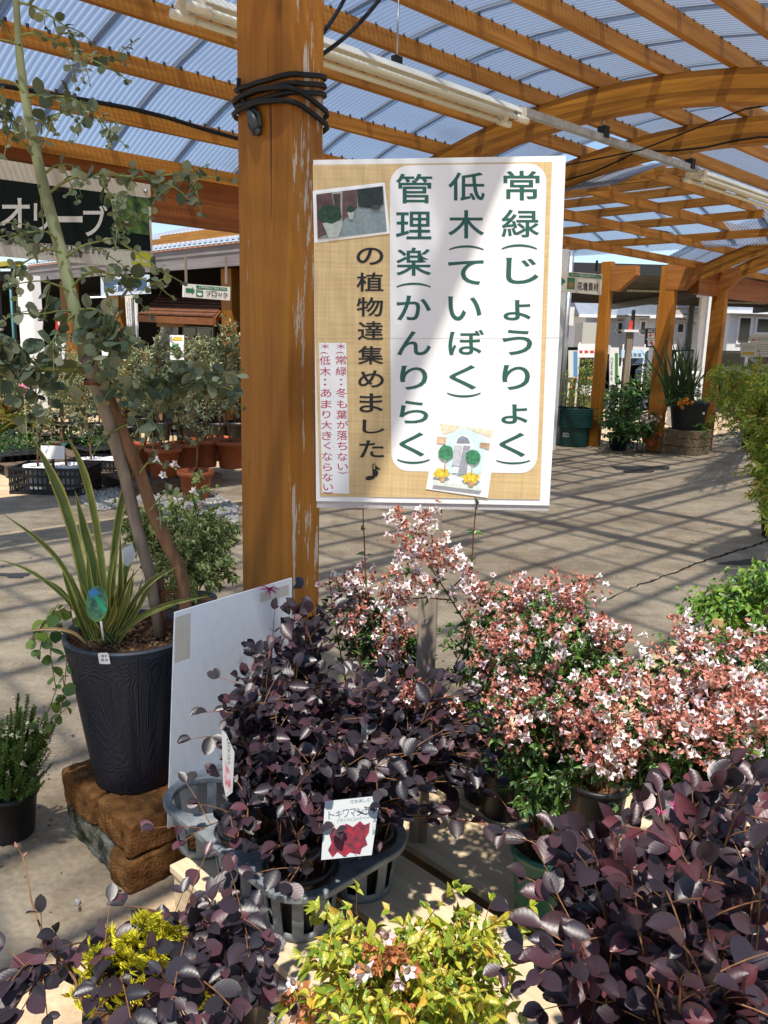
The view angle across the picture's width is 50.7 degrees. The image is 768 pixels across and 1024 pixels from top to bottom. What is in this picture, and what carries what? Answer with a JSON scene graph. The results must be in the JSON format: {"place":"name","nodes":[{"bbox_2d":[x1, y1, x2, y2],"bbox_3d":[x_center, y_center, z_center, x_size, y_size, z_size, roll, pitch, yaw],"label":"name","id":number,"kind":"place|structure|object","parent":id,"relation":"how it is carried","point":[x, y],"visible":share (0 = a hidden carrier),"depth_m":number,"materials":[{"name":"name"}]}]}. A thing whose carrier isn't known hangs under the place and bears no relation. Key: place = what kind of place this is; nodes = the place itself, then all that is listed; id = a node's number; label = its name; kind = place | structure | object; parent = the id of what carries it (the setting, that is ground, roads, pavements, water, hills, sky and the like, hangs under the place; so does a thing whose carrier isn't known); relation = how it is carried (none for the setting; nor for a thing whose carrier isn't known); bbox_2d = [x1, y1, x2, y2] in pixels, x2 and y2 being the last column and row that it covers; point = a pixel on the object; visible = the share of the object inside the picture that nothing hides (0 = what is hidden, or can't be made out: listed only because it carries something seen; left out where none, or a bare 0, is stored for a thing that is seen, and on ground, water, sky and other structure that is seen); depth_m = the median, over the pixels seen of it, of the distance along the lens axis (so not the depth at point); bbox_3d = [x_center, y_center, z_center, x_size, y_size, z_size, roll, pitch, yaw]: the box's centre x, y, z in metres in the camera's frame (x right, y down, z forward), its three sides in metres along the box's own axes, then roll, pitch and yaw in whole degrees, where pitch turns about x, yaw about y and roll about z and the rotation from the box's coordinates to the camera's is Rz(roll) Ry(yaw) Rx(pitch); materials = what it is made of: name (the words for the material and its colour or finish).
{"place":"outdoors","nodes":[
{"label":"outdoors","id":0,"kind":"place"},
{"bbox_2d":[0,432,71,445],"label":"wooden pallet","id":1,"kind":"object","parent":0,"point":[57,443],"visible":0.04,"depth_m":10.18,"materials":[{"name":"brown wood"}]},
{"bbox_2d":[31,341,91,440],"bbox_3d":[-4.013,-1.558,10.222,0.660,1.323,0.764,10,14,34],"label":"olive tree","id":2,"kind":"object","parent":1,"relation":"on","point":[63,393],"visible":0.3,"depth_m":10.27,"materials":[{"name":"green plant"}]},
{"bbox_2d":[81,483,238,524],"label":"gravel","id":3,"kind":"structure","parent":0,"point":[102,497],"depth_m":7.30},
{"bbox_2d":[0,377,767,1023],"bbox_3d":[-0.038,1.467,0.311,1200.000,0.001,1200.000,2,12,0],"label":"ground","id":4,"kind":"structure","parent":0,"point":[620,531],"depth_m":5.57,"materials":[{"name":"concrete"}]},
{"bbox_2d":[0,693,57,845],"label":"heath plant","id":5,"kind":"object","parent":4,"relation":"on","point":[21,754],"visible":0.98,"depth_m":2.33,"materials":[{"name":"green plant"}]},
{"bbox_2d":[16,276,47,410],"bbox_3d":[-6.056,-2.812,13.957,0.150,2.400,0.643,-10,17,-43],"label":"white post","id":6,"kind":"object","parent":4,"relation":"on","point":[30,326],"visible":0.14,"depth_m":13.70,"materials":[{"name":"white"}]},
{"bbox_2d":[0,451,74,475],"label":"wooden pallet","id":7,"kind":"object","parent":4,"relation":"on","point":[5,465],"visible":0.07,"depth_m":8.61,"materials":[{"name":"brown wood"}]},
{"bbox_2d":[0,434,55,462],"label":"seedling tray","id":8,"kind":"object","parent":7,"relation":"on","point":[11,455],"visible":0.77,"depth_m":8.72,"materials":[{"name":"plant"}]},
{"bbox_2d":[0,403,57,443],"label":"spiky plant","id":9,"kind":"object","parent":7,"relation":"on","point":[8,423],"visible":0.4,"depth_m":9.50,"materials":[{"name":"green plant"}]},
{"bbox_2d":[7,461,101,495],"bbox_3d":[-3.146,-0.328,7.775,0.724,0.253,0.446,2,12,0],"label":"plastic crate","id":10,"kind":"object","parent":4,"relation":"on","point":[93,470],"visible":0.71,"depth_m":7.58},
{"bbox_2d":[14,386,62,489],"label":"olive tree","id":11,"kind":"object","parent":10,"relation":"in","point":[35,465],"visible":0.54,"depth_m":7.66,"materials":[{"name":"green plant"}]},
{"bbox_2d":[40,374,86,489],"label":"olive tree","id":12,"kind":"object","parent":10,"relation":"in","point":[66,465],"visible":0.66,"depth_m":7.67,"materials":[{"name":"green plant"}]},
{"bbox_2d":[61,445,87,456],"bbox_3d":[-3.262,-0.690,9.695,1.000,0.118,1.311,-10,17,-43],"label":"wooden pallet","id":13,"kind":"object","parent":4,"relation":"on","point":[69,450],"visible":0.03,"depth_m":9.50,"materials":[{"name":"brown wood"}]},
{"bbox_2d":[56,359,97,444],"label":"olive tree","id":14,"kind":"object","parent":13,"relation":"on","point":[78,377],"visible":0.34,"depth_m":9.39,"materials":[{"name":"green plant"}]},
{"bbox_2d":[115,338,158,441],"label":"olive tree","id":15,"kind":"object","parent":13,"relation":"on","point":[132,428],"visible":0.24,"depth_m":10.17,"materials":[{"name":"green plant"}]},
{"bbox_2d":[67,804,116,870],"bbox_3d":[-0.722,0.930,2.524,0.315,0.111,0.419,13,17,43],"label":"stone block","id":16,"kind":"object","parent":4,"relation":"on","point":[97,841],"depth_m":2.37,"materials":[{"name":"grey stone"}]},
{"bbox_2d":[61,759,111,824],"bbox_3d":[-0.769,0.824,2.548,0.419,0.109,0.219,-10,17,-43],"label":"stone block","id":17,"kind":"object","parent":16,"relation":"on","point":[84,792],"depth_m":2.41,"materials":[{"name":"stone"}]},
{"bbox_2d":[61,609,173,793],"bbox_3d":[-0.746,0.566,2.404,0.374,0.467,0.382,2,12,0],"label":"planter","id":18,"kind":"object","parent":17,"relation":"on","point":[123,691],"visible":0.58,"depth_m":2.28,"materials":[{"name":"black plastic"}]},
{"bbox_2d":[25,601,79,732],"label":"trailing vine","id":19,"kind":"object","parent":18,"relation":"hanging from","point":[54,617],"visible":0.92,"depth_m":2.25,"materials":[{"name":"green plant"}]},
{"bbox_2d":[86,586,107,640],"bbox_3d":[-0.765,0.277,2.157,0.051,0.163,0.048,-8,15,-38],"label":"plant tag","id":20,"kind":"object","parent":18,"relation":"in","point":[96,603],"visible":1,"depth_m":2.15,"materials":[{"name":"green"}]},
{"bbox_2d":[0,435,212,643],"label":"sword leaf plant","id":21,"kind":"object","parent":18,"relation":"on","point":[120,619],"visible":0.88,"depth_m":2.23,"materials":[{"name":"green plant"}]},
{"bbox_2d":[0,0,248,640],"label":"gum tree sapling","id":22,"kind":"object","parent":18,"relation":"in","point":[15,361],"visible":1,"depth_m":1.99,"materials":[{"name":"green plant"}]},
{"bbox_2d":[81,355,177,636],"bbox_3d":[-0.658,-0.019,2.180,0.258,0.792,0.112,-7,15,-35],"label":"wooden stake","id":23,"kind":"object","parent":18,"relation":"in","point":[128,490],"visible":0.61,"depth_m":2.18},
{"bbox_2d":[97,780,218,857],"bbox_3d":[-0.612,0.861,2.410,0.426,0.108,0.207,-10,16,-43],"label":"stone block","id":24,"kind":"object","parent":16,"relation":"on","point":[121,817],"depth_m":2.27,"materials":[{"name":"stone"}]},
{"bbox_2d":[167,578,291,827],"bbox_3d":[-0.436,0.539,2.329,0.426,0.647,0.014,-10,16,-42],"label":"plastic board","id":25,"kind":"object","parent":24,"relation":"on","point":[210,636],"visible":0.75,"depth_m":2.27,"materials":[{"name":"plastic"}]},
{"bbox_2d":[0,227,240,423],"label":"shop building","id":26,"kind":"structure","parent":4,"relation":"on","point":[205,264],"depth_m":13.24,"materials":[{"name":"brown"}]},
{"bbox_2d":[60,908,211,1018],"bbox_3d":[-0.501,0.893,1.522,0.228,0.557,0.490,-6,14,-32],"label":"golden conifer","id":27,"kind":"object","parent":4,"relation":"on","point":[147,922],"visible":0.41,"depth_m":1.35,"materials":[{"name":"yellow plant"}]},
{"bbox_2d":[0,841,297,1023],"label":"purple shrub","id":28,"kind":"object","parent":4,"relation":"on","point":[229,968],"visible":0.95,"depth_m":1.31,"materials":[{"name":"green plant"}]},
{"bbox_2d":[132,328,187,440],"bbox_3d":[-2.977,-1.685,10.628,0.841,1.455,0.726,-1,12,-14],"label":"olive tree","id":29,"kind":"object","parent":4,"relation":"on","point":[166,424],"visible":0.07,"depth_m":10.53,"materials":[{"name":"green plant"}]},
{"bbox_2d":[101,463,222,494],"bbox_3d":[-2.450,-0.385,8.356,0.950,0.118,1.411,-10,17,-43],"label":"wooden pallet","id":30,"kind":"object","parent":4,"relation":"on","point":[112,478],"visible":0.23,"depth_m":7.87,"materials":[{"name":"brown wood"}]},
{"bbox_2d":[118,345,171,471],"bbox_3d":[-2.391,-1.049,8.117,0.566,1.283,0.595,1,12,-4],"label":"olive tree","id":31,"kind":"object","parent":30,"relation":"on","point":[143,454],"visible":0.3,"depth_m":8.10,"materials":[{"name":"green plant"}]},
{"bbox_2d":[123,336,189,477],"bbox_3d":[-2.187,-1.011,7.796,0.626,1.351,0.596,8,14,29],"label":"olive tree","id":32,"kind":"object","parent":30,"relation":"on","point":[171,454],"visible":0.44,"depth_m":7.77,"materials":[{"name":"green plant"}]},
{"bbox_2d":[153,343,203,469],"bbox_3d":[-2.102,-1.083,8.313,0.566,1.283,0.595,-2,12,-15],"label":"olive tree","id":33,"kind":"object","parent":30,"relation":"on","point":[187,457],"visible":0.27,"depth_m":8.27,"materials":[{"name":"green plant"}]},
{"bbox_2d":[180,334,240,467],"bbox_3d":[-1.847,-1.163,8.492,0.639,1.378,0.608,5,12,16],"label":"olive tree","id":34,"kind":"object","parent":30,"relation":"on","point":[207,454],"visible":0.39,"depth_m":8.46,"materials":[{"name":"green plant"}]},
{"bbox_2d":[190,338,241,468],"bbox_3d":[-1.611,-1.142,8.486,0.596,1.351,0.626,8,13,26],"label":"olive tree","id":35,"kind":"object","parent":30,"relation":"on","point":[229,450],"visible":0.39,"depth_m":8.42,"materials":[{"name":"green plant"}]},
{"bbox_2d":[109,836,215,894],"bbox_3d":[-0.577,0.970,2.376,0.438,0.107,0.115,-10,16,-43],"label":"stone block","id":36,"kind":"object","parent":4,"relation":"on","point":[140,872],"depth_m":2.24,"materials":[{"name":"stone"}]},
{"bbox_2d":[111,455,241,611],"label":"variegated shrub","id":37,"kind":"object","parent":4,"relation":"on","point":[203,554],"visible":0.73,"depth_m":2.95,"materials":[{"name":"green plant"}]},
{"bbox_2d":[137,296,221,421],"bbox_3d":[-2.903,-2.133,11.850,0.994,2.108,3.108,-10,17,-43],"label":"shingled kiosk","id":38,"kind":"object","parent":4,"relation":"on","point":[168,305],"visible":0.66,"depth_m":11.39,"materials":[{"name":"brown"}]},
{"bbox_2d":[170,388,225,500],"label":"potted plant","id":39,"kind":"object","parent":4,"relation":"on","point":[185,474],"visible":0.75,"depth_m":7.44,"materials":[{"name":"green plant"}]},
{"bbox_2d":[193,325,240,435],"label":"olive tree","id":40,"kind":"object","parent":4,"relation":"on","point":[223,427],"visible":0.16,"depth_m":10.52,"materials":[{"name":"green plant"}]},
{"bbox_2d":[198,314,240,438],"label":"olive tree","id":41,"kind":"object","parent":4,"relation":"on","point":[235,429],"visible":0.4,"depth_m":10.37,"materials":[{"name":"green plant"}]},
{"bbox_2d":[237,0,323,673],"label":"timber post","id":42,"kind":"object","parent":4,"relation":"on","point":[280,509],"visible":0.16,"depth_m":2.32,"materials":[{"name":"wood"}]},
{"bbox_2d":[231,71,329,135],"bbox_3d":[-0.293,-1.136,2.268,0.171,0.178,0.304,-10,17,-44],"label":"power cable","id":43,"kind":"object","parent":42,"relation":"attached to","point":[254,119],"visible":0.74,"depth_m":2.18,"materials":[{"name":"black rubber"}]},
{"bbox_2d":[0,0,767,303],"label":"garden canopy","id":44,"kind":"object","parent":42,"relation":"on","point":[676,87],"visible":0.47,"depth_m":5.13,"materials":[{"name":"brown"}]},
{"bbox_2d":[0,159,152,269],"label":"sign","id":45,"kind":"object","parent":44,"relation":"hanging from","point":[85,219],"visible":0.56,"depth_m":5.14,"materials":[{"name":"black"}]},
{"bbox_2d":[1,83,237,140],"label":"roof cable","id":46,"kind":"object","parent":44,"relation":"attached to","point":[129,108],"visible":0.48,"depth_m":4.92,"materials":[{"name":"black rubber"}]},
{"bbox_2d":[101,275,150,295],"bbox_3d":[-3.685,-3.216,11.497,0.036,0.264,1.440,-10,17,-43],"label":"hanging sign","id":47,"kind":"object","parent":44,"relation":"hanging from","point":[121,290],"visible":0.43,"depth_m":11.56,"materials":[{"name":"white"}]},
{"bbox_2d":[182,255,229,300],"bbox_3d":[-1.983,-2.628,9.055,0.605,0.481,0.035,-10,17,-43],"label":"hanging sign","id":48,"kind":"object","parent":44,"relation":"hanging from","point":[206,292],"visible":1,"depth_m":9.07,"materials":[{"name":"grey"}]},
{"bbox_2d":[169,0,529,127],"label":"tube light","id":49,"kind":"object","parent":44,"relation":"hanging from","point":[394,69],"visible":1,"depth_m":3.90,"materials":[{"name":"white plastic"}]},
{"bbox_2d":[561,260,601,294],"bbox_3d":[2.152,-2.648,9.065,1.063,0.389,0.035,-10,17,-43],"label":"hanging sign","id":50,"kind":"object","parent":44,"relation":"hanging from","point":[581,283],"visible":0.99,"depth_m":9.15,"materials":[{"name":"grey"}]},
{"bbox_2d":[514,105,696,172],"bbox_3d":[1.552,-2.482,5.347,2.214,0.162,0.060,-10,17,-43],"label":"lighting rail","id":51,"kind":"object","parent":44,"relation":"hanging from","point":[601,135],"visible":0.95,"depth_m":5.20,"materials":[{"name":"white metal"}]},
{"bbox_2d":[682,167,767,208],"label":"tube light","id":52,"kind":"object","parent":51,"relation":"attached to","point":[710,178],"visible":0.97,"depth_m":6.51,"materials":[{"name":"white plastic"}]},
{"bbox_2d":[170,836,562,1023],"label":"wooden pallet","id":53,"kind":"object","parent":4,"relation":"on","point":[413,884],"visible":0.19,"depth_m":1.97,"materials":[{"name":"wood"}]},
{"bbox_2d":[140,635,324,889],"bbox_3d":[-0.336,0.632,1.866,0.398,0.651,0.471,2,12,0],"label":"purple shrub","id":54,"kind":"object","parent":53,"relation":"on","point":[242,822],"visible":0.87,"depth_m":1.83,"materials":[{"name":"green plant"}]},
{"bbox_2d":[222,730,233,796],"bbox_3d":[-0.332,0.535,1.715,0.021,0.124,0.077,-5,14,-28],"label":"plant label","id":55,"kind":"object","parent":54,"relation":"in","point":[228,759],"visible":1,"depth_m":1.71,"materials":[{"name":"grey"}]},
{"bbox_2d":[163,763,406,942],"bbox_3d":[-0.268,0.850,2.114,0.414,0.142,0.634,-10,17,-43],"label":"carrier tray","id":56,"kind":"object","parent":53,"relation":"on","point":[347,870],"visible":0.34,"depth_m":1.95,"materials":[{"name":"grey plastic"}]},
{"bbox_2d":[237,577,357,775],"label":"purple shrub","id":57,"kind":"object","parent":53,"relation":"on","point":[340,602],"visible":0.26,"depth_m":2.13,"materials":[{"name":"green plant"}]},
{"bbox_2d":[236,596,399,817],"bbox_3d":[-0.158,0.578,1.949,0.380,0.731,0.504,2,12,0],"label":"purple shrub","id":58,"kind":"object","parent":53,"relation":"on","point":[325,702],"visible":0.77,"depth_m":1.89,"materials":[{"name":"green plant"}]},
{"bbox_2d":[238,710,464,932],"bbox_3d":[-0.055,0.703,1.757,0.484,0.572,0.458,2,12,0],"label":"purple shrub","id":59,"kind":"object","parent":53,"relation":"on","point":[297,867],"visible":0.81,"depth_m":1.73,"materials":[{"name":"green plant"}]},
{"bbox_2d":[321,796,378,859],"bbox_3d":[-0.067,0.637,1.636,0.114,0.111,0.059,2,12,0],"label":"plant label","id":60,"kind":"object","parent":59,"relation":"in","point":[358,837],"visible":1,"depth_m":1.63,"materials":[{"name":"grey"}]},
{"bbox_2d":[332,655,538,894],"bbox_3d":[0.149,0.642,1.921,0.578,0.633,0.268,7,13,22],"label":"purple shrub","id":61,"kind":"object","parent":53,"relation":"on","point":[464,738],"visible":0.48,"depth_m":1.87,"materials":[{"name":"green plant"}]},
{"bbox_2d":[483,748,767,1023],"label":"purple shrub","id":62,"kind":"object","parent":53,"relation":"on","point":[664,920],"visible":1,"depth_m":1.07,"materials":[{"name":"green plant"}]},
{"bbox_2d":[0,466,767,577],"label":"damp patch","id":63,"kind":"object","parent":4,"relation":"on","point":[634,469],"visible":0.92,"depth_m":9.86,"materials":[{"name":"concrete"}]},
{"bbox_2d":[268,879,537,1023],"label":"lime shrub","id":64,"kind":"object","parent":4,"relation":"on","point":[390,978],"visible":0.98,"depth_m":1.40,"materials":[{"name":"green plant"}]},
{"bbox_2d":[553,249,568,449],"bbox_3d":[2.444,-2.286,11.564,0.170,2.800,0.120,2,12,0],"label":"white post","id":65,"kind":"object","parent":4,"relation":"on","point":[565,255],"visible":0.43,"depth_m":11.47,"materials":[{"name":"plastic"}]},
{"bbox_2d":[558,256,574,405],"bbox_3d":[2.863,-2.564,12.687,0.088,2.900,0.186,-5,14,-28],"label":"grey pole","id":66,"kind":"object","parent":4,"relation":"on","point":[569,316],"visible":0.52,"depth_m":12.64,"materials":[{"name":"metal"}]},
{"bbox_2d":[566,350,579,405],"bbox_3d":[3.026,-1.892,13.107,0.197,1.419,0.069,2,12,0],"label":"sign stand","id":67,"kind":"object","parent":4,"relation":"on","point":[573,364],"visible":0.72,"depth_m":12.99,"materials":[{"name":"white plastic"}]},
{"bbox_2d":[556,406,593,446],"bbox_3d":[2.869,-1.297,12.318,0.524,0.575,0.524,2,12,0],"label":"plastic tub stack","id":68,"kind":"object","parent":4,"relation":"on","point":[574,425],"visible":0.82,"depth_m":12.10,"materials":[{"name":"green plastic"}]},
{"bbox_2d":[559,358,593,408],"bbox_3d":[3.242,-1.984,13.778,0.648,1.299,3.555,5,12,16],"label":"leafy bush","id":69,"kind":"object","parent":68,"relation":"in","point":[571,397],"visible":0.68,"depth_m":13.13,"materials":[{"name":"green plant"}]},
{"bbox_2d":[564,364,593,407],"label":"leafy bush","id":70,"kind":"object","parent":4,"relation":"on","point":[588,382],"visible":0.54,"depth_m":13.81,"materials":[{"name":"green plant"}]},
{"bbox_2d":[403,712,755,933],"bbox_3d":[0.837,0.998,2.193,1.045,0.118,1.770,-10,17,-43],"label":"wooden pallet","id":71,"kind":"object","parent":4,"relation":"on","point":[475,858],"depth_m":2.19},
{"bbox_2d":[314,556,446,789],"bbox_3d":[0.052,0.490,2.293,0.502,0.786,0.365,-7,15,-35],"label":"flowering shrub","id":72,"kind":"object","parent":71,"relation":"on","point":[386,642],"visible":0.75,"depth_m":2.17,"materials":[{"name":"pink plant"}]},
{"bbox_2d":[313,156,565,843],"bbox_3d":[0.110,0.049,2.052,0.595,1.779,0.049,3,12,5],"label":"poster sign","id":73,"kind":"object","parent":71,"relation":"on","point":[437,289],"visible":0.98,"depth_m":1.94,"materials":[{"name":"white paper"}]},
{"bbox_2d":[381,571,525,822],"bbox_3d":[0.204,0.525,2.128,0.233,0.794,0.662,9,14,32],"label":"flowering shrub","id":74,"kind":"object","parent":71,"relation":"on","point":[494,808],"visible":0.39,"depth_m":2.16,"materials":[{"name":"pink plant"}]},
{"bbox_2d":[325,497,646,931],"bbox_3d":[0.297,0.459,1.956,0.595,1.000,0.876,-5,14,-28],"label":"flowering shrub","id":75,"kind":"object","parent":71,"relation":"on","point":[542,700],"depth_m":1.77,"materials":[{"name":"plant"}]},
{"bbox_2d":[470,566,647,840],"bbox_3d":[0.444,0.526,2.095,0.472,0.819,0.344,2,12,0],"label":"flowering shrub","id":76,"kind":"object","parent":71,"relation":"on","point":[603,648],"visible":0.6,"depth_m":2.00,"materials":[{"name":"pink plant"}]},
{"bbox_2d":[572,649,767,819],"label":"flowering shrub","id":77,"kind":"object","parent":71,"relation":"on","point":[644,751],"visible":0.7,"depth_m":1.58,"materials":[{"name":"pink plant"}]},
{"bbox_2d":[600,606,767,791],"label":"flowering shrub","id":78,"kind":"object","parent":71,"relation":"on","point":[737,690],"visible":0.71,"depth_m":1.66,"materials":[{"name":"pink plant"}]},
{"bbox_2d":[568,303,625,353],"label":"house","id":79,"kind":"structure","parent":4,"relation":"on","point":[585,312],"depth_m":39.01,"materials":[{"name":"white"}]},
{"bbox_2d":[605,347,620,433],"bbox_3d":[3.798,-1.985,13.490,0.224,1.482,0.072,2,12,0],"label":"sign stand","id":80,"kind":"object","parent":4,"relation":"on","point":[614,369],"visible":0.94,"depth_m":13.38,"materials":[{"name":"white plastic"}]},
{"bbox_2d":[587,261,639,446],"bbox_3d":[3.378,-2.291,11.937,0.112,2.700,0.578,-10,17,-43],"label":"timber post","id":81,"kind":"object","parent":4,"relation":"on","point":[618,278],"visible":1,"depth_m":11.96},
{"bbox_2d":[596,403,656,451],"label":"leafy bush","id":82,"kind":"object","parent":4,"relation":"on","point":[618,442],"visible":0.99,"depth_m":11.44,"materials":[{"name":"green plant"}]},
{"bbox_2d":[621,321,638,398],"bbox_3d":[4.419,-2.486,14.782,0.260,1.958,0.200,2,12,0],"label":"wooden nest pole","id":83,"kind":"object","parent":4,"relation":"on","point":[628,353],"visible":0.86,"depth_m":14.66,"materials":[{"name":"wood"}]},
{"bbox_2d":[595,374,665,444],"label":"leafy bush","id":84,"kind":"object","parent":4,"relation":"on","point":[632,399],"visible":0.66,"depth_m":12.06,"materials":[{"name":"green plant"}]},
{"bbox_2d":[617,305,656,355],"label":"house","id":85,"kind":"structure","parent":4,"relation":"on","point":[643,323],"depth_m":36.98,"materials":[{"name":"white"}]},
{"bbox_2d":[634,408,664,452],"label":"potted white flowers","id":86,"kind":"object","parent":4,"relation":"on","point":[649,441],"visible":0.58,"depth_m":11.66,"materials":[{"name":"green plant"}]},
{"bbox_2d":[571,262,767,371],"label":"yard roof","id":87,"kind":"structure","parent":4,"relation":"on","point":[643,288],"depth_m":23.46,"materials":[{"name":"grey metal"}]},
{"bbox_2d":[645,262,704,451],"bbox_3d":[4.141,-2.159,11.534,0.132,2.650,0.606,-10,17,-43],"label":"timber post","id":88,"kind":"object","parent":4,"relation":"on","point":[675,279],"visible":0.87,"depth_m":11.51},
{"bbox_2d":[661,445,702,455],"bbox_3d":[4.310,-0.905,11.761,0.261,0.136,0.582,-10,17,-44],"label":"stone block","id":89,"kind":"object","parent":4,"relation":"on","point":[681,450],"depth_m":11.63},
{"bbox_2d":[661,436,704,447],"bbox_3d":[4.316,-1.019,11.735,0.257,0.136,0.580,-10,17,-44],"label":"stone block","id":90,"kind":"object","parent":89,"relation":"on","point":[690,443],"depth_m":11.60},
{"bbox_2d":[662,427,704,439],"bbox_3d":[4.316,-1.133,11.712,0.260,0.138,0.582,-10,17,-43],"label":"stone block","id":91,"kind":"object","parent":90,"relation":"on","point":[671,432],"depth_m":11.60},
{"bbox_2d":[670,400,710,429],"bbox_3d":[4.410,-1.405,11.740,0.570,0.400,0.570,2,12,0],"label":"planter","id":92,"kind":"object","parent":91,"relation":"on","point":[688,417],"visible":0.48,"depth_m":11.55,"materials":[{"name":"grey plastic"}]},
{"bbox_2d":[640,337,710,409],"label":"ornamental grass","id":93,"kind":"object","parent":92,"relation":"in","point":[683,392],"depth_m":10.95,"materials":[{"name":"green plant"}]},
{"bbox_2d":[634,350,765,389],"bbox_3d":[10.452,-4.574,26.573,4.040,1.454,1.640,2,12,0],"label":"parked car","id":94,"kind":"object","parent":4,"relation":"on","point":[733,357],"visible":0.17,"depth_m":25.70,"materials":[{"name":"white"}]},
{"bbox_2d":[696,295,711,399],"bbox_3d":[5.405,-2.647,13.875,0.369,2.700,0.132,-4,13,-24],"label":"white post","id":95,"kind":"object","parent":4,"relation":"on","point":[705,331],"visible":0.29,"depth_m":13.83,"materials":[{"name":"plastic"}]},
{"bbox_2d":[674,557,767,671],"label":"bright green shrub","id":96,"kind":"object","parent":4,"relation":"on","point":[738,605],"visible":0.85,"depth_m":3.49,"materials":[{"name":"green plant"}]},
{"bbox_2d":[701,267,741,450],"bbox_3d":[4.888,-2.227,11.963,0.122,2.643,0.508,-10,17,-43],"label":"timber post","id":97,"kind":"object","parent":4,"relation":"on","point":[729,279],"visible":0.53,"depth_m":11.84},
{"bbox_2d":[676,305,767,350],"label":"house","id":98,"kind":"structure","parent":4,"relation":"on","point":[742,324],"depth_m":35.00,"materials":[{"name":"white"}]},
{"bbox_2d":[700,350,767,447],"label":"feathery shrub","id":99,"kind":"object","parent":4,"relation":"on","point":[731,393],"visible":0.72,"depth_m":8.63,"materials":[{"name":"green plant"}]},
{"bbox_2d":[732,369,767,545],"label":"feathery shrub","id":100,"kind":"object","parent":4,"relation":"on","point":[757,450],"visible":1,"depth_m":5.22,"materials":[{"name":"green plant"}]},
{"bbox_2d":[740,335,767,366],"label":"advert board","id":101,"kind":"object","parent":4,"relation":"on","point":[753,345],"visible":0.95,"depth_m":23.46,"materials":[{"name":"white plastic"}]},
{"bbox_2d":[0,0,767,270],"label":"sky","id":102,"kind":"structure","parent":0,"point":[157,228],"materials":[{"name":"blue"}]},
{"bbox_2d":[574,322,596,346],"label":"balcony wall","id":103,"kind":"structure","parent":0,"point":[585,332],"depth_m":37.21,"materials":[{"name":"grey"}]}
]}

